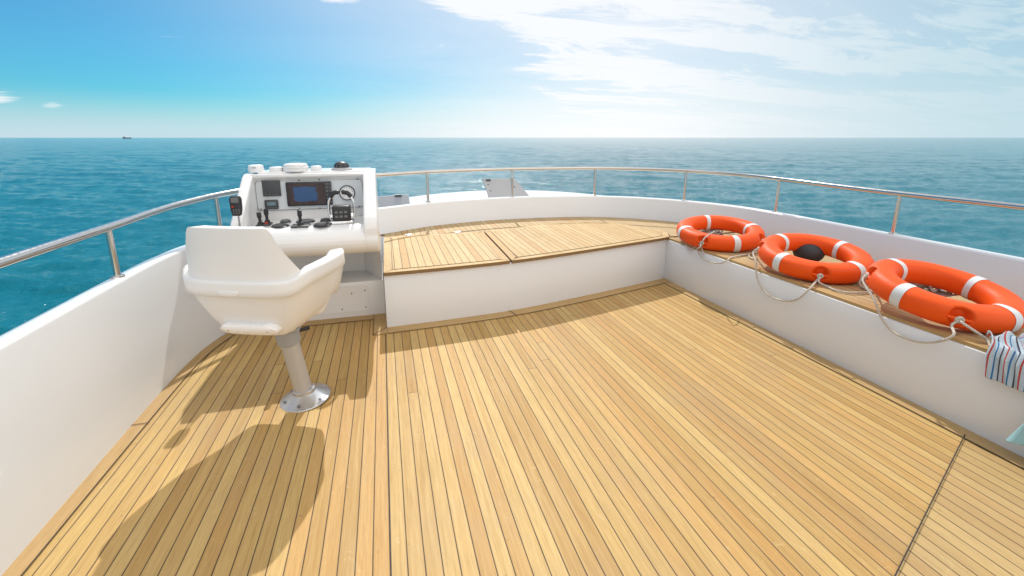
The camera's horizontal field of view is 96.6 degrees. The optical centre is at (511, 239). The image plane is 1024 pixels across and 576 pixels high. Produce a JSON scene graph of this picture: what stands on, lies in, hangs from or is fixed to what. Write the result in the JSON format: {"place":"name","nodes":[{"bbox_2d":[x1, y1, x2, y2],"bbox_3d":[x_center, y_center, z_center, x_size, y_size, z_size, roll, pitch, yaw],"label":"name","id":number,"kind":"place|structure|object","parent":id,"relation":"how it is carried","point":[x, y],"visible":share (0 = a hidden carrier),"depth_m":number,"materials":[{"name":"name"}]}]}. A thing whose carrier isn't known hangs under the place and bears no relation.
{"place":"outdoors","nodes":[
{"label":"outdoors","id":0,"kind":"place"},
{"bbox_2d":[22,283,962,575],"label":"deck","id":1,"kind":"structure","parent":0,"point":[658,431],"depth_m":2.02,"materials":[{"name":"brown wood"}]},
{"bbox_2d":[182,225,344,412],"bbox_3d":[-1.215,0.386,2.363,0.651,1.023,0.593,1,13,6],"label":"helm chair","id":2,"kind":"object","parent":1,"relation":"on","point":[247,280],"visible":1,"depth_m":2.07,"materials":[{"name":"plastic"}]},
{"bbox_2d":[230,167,385,320],"bbox_3d":[-1.497,0.053,3.557,0.925,1.178,1.132,-3,13,-15],"label":"helm console","id":3,"kind":"object","parent":1,"relation":"on","point":[304,218],"visible":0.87,"depth_m":3.31,"materials":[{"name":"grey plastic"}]},
{"bbox_2d":[229,196,242,225],"bbox_3d":[-1.733,-0.135,2.890,0.065,0.292,0.074,-3,13,-15],"label":"radio handset","id":4,"kind":"object","parent":3,"relation":"attached to","point":[236,207],"visible":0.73,"depth_m":2.84,"materials":[{"name":"black plastic"}]},
{"bbox_2d":[248,164,263,171],"bbox_3d":[-1.859,-0.522,3.309,0.106,0.052,0.107,-3,13,-15],"label":"antenna cap","id":5,"kind":"object","parent":3,"relation":"on","point":[256,168],"visible":1,"depth_m":3.27,"materials":[{"name":"grey plastic"}]},
{"bbox_2d":[269,166,282,171],"bbox_3d":[-1.731,-0.522,3.346,0.094,0.036,0.094,-3,13,-15],"label":"antenna cap","id":6,"kind":"object","parent":3,"relation":"on","point":[276,169],"visible":0.98,"depth_m":3.31,"materials":[{"name":"white plastic"}]},
{"bbox_2d":[282,163,308,171],"bbox_3d":[-1.602,-0.541,3.378,0.180,0.060,0.180,-3,13,-15],"label":"antenna cap","id":7,"kind":"object","parent":3,"relation":"on","point":[293,167],"visible":1,"depth_m":3.31,"materials":[{"name":"white plastic"}]},
{"bbox_2d":[311,165,321,170],"bbox_3d":[-1.467,-0.539,3.418,0.080,0.038,0.080,-3,13,-15],"label":"antenna cap","id":8,"kind":"object","parent":3,"relation":"on","point":[316,168],"visible":1,"depth_m":3.39,"materials":[{"name":"white plastic"}]},
{"bbox_2d":[331,161,351,170],"bbox_3d":[-1.301,-0.567,3.480,0.154,0.066,0.154,-3,13,-15],"label":"compass","id":9,"kind":"object","parent":3,"relation":"on","point":[341,166],"visible":0.99,"depth_m":3.44,"materials":[{"name":"black plastic"}]},
{"bbox_2d":[2,278,1023,575],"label":"deck margin","id":10,"kind":"object","parent":1,"relation":"on","point":[36,544],"visible":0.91,"depth_m":2.57,"materials":[{"name":"brown wood"}]},
{"bbox_2d":[20,281,1022,575],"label":"deck caulking","id":11,"kind":"object","parent":1,"relation":"on","point":[388,459],"visible":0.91,"depth_m":1.96,"materials":[{"name":"black rubber"}]},
{"bbox_2d":[381,217,734,326],"bbox_3d":[0.356,0.117,4.882,3.717,0.472,1.819,-6,14,-26],"label":"bow bench","id":12,"kind":"object","parent":1,"relation":"on","point":[448,271],"visible":0.81,"depth_m":4.00,"materials":[{"name":"white wood"}]},
{"bbox_2d":[664,233,1023,456],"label":"side bench","id":13,"kind":"object","parent":1,"relation":"on","point":[947,379],"visible":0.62,"depth_m":2.70,"materials":[{"name":"white wood"}]},
{"bbox_2d":[676,215,764,263],"bbox_3d":[1.936,-0.020,4.203,0.803,0.293,0.896,-3,13,-15],"label":"lifebuoy","id":14,"kind":"object","parent":13,"relation":"on","point":[751,236],"visible":0.98,"depth_m":4.09,"materials":[{"name":"orange plastic"}]},
{"bbox_2d":[700,229,723,234],"bbox_3d":[2.007,-0.111,4.590,0.185,0.137,0.249,-12,17,-42],"label":"rope coil","id":15,"kind":"object","parent":14,"relation":"in","point":[709,231],"visible":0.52,"depth_m":4.54,"materials":[{"name":"fabric"}]},
{"bbox_2d":[793,244,824,260],"bbox_3d":[2.359,0.086,3.623,0.220,0.190,0.220,-3,13,-15],"label":"ball fender","id":16,"kind":"object","parent":13,"relation":"on","point":[812,252],"visible":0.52,"depth_m":3.54,"materials":[{"name":"rubber"}]},
{"bbox_2d":[748,233,873,301],"bbox_3d":[2.127,0.214,3.342,0.830,0.387,0.960,9,16,36],"label":"lifebuoy","id":17,"kind":"object","parent":13,"relation":"on","point":[852,268],"visible":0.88,"depth_m":3.24,"materials":[{"name":"orange plastic"}]},
{"bbox_2d":[861,258,1023,345],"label":"lifebuoy","id":18,"kind":"object","parent":13,"relation":"on","point":[997,309],"visible":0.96,"depth_m":2.47,"materials":[{"name":"orange plastic"}]},
{"bbox_2d":[908,282,958,296],"bbox_3d":[2.583,0.260,2.861,0.371,0.179,0.234,6,14,25],"label":"rope coil","id":19,"kind":"object","parent":18,"relation":"in","point":[940,292],"visible":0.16,"depth_m":2.79,"materials":[{"name":"fabric"}]},
{"bbox_2d":[984,330,1023,391],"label":"striped towel","id":20,"kind":"object","parent":13,"relation":"on","point":[1004,360],"visible":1,"depth_m":2.08,"materials":[{"name":"multicoloured fabric"}]},
{"bbox_2d":[1006,423,1023,445],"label":"blue towel","id":21,"kind":"object","parent":13,"relation":"hanging from","point":[1016,437],"visible":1,"depth_m":1.98,"materials":[{"name":"fabric"}]},
{"bbox_2d":[409,190,602,203],"bbox_3d":[-0.291,2.343,6.373,5.124,5.635,4.587,-3,13,-15],"label":"foredeck","id":22,"kind":"object","parent":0,"point":[452,196],"visible":0.13,"depth_m":7.05,"materials":[{"name":"white plastic"}]},
{"bbox_2d":[378,194,409,206],"bbox_3d":[-1.381,-0.448,5.216,0.409,0.137,0.130,-3,13,-15],"label":"hatch board","id":23,"kind":"object","parent":22,"relation":"on","point":[393,200],"visible":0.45,"depth_m":5.21,"materials":[{"name":"white plastic"}]},
{"bbox_2d":[482,178,528,197],"bbox_3d":[-0.088,-0.651,6.189,0.614,0.365,0.349,-3,13,-15],"label":"hatch board","id":24,"kind":"object","parent":22,"relation":"on","point":[498,187],"visible":0.78,"depth_m":6.10,"materials":[{"name":"white plastic"}]},
{"bbox_2d":[0,195,1023,575],"bbox_3d":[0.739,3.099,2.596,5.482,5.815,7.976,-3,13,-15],"label":"bulwark","id":25,"kind":"object","parent":22,"relation":"attached to","point":[86,377],"visible":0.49,"depth_m":2.23,"materials":[{"name":"white paint"}]},
{"bbox_2d":[0,167,1023,278],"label":"bow railing","id":26,"kind":"object","parent":25,"relation":"on","point":[13,258],"visible":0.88,"depth_m":3.27,"materials":[{"name":"silver metal"}]},
{"bbox_2d":[0,138,1023,334],"bbox_3d":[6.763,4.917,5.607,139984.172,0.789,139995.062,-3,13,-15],"label":"sea","id":27,"kind":"structure","parent":0,"point":[53,188],"depth_m":68.53,"materials":[{"name":"liquid"}]},
{"bbox_2d":[0,0,1023,137],"label":"sky","id":28,"kind":"structure","parent":0,"point":[69,68],"materials":[{"name":"blue"}]},
{"bbox_2d":[896,438,1023,575],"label":"aft deck","id":29,"kind":"structure","parent":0,"point":[972,524],"depth_m":1.70,"materials":[{"name":"brown wood"}]}
]}

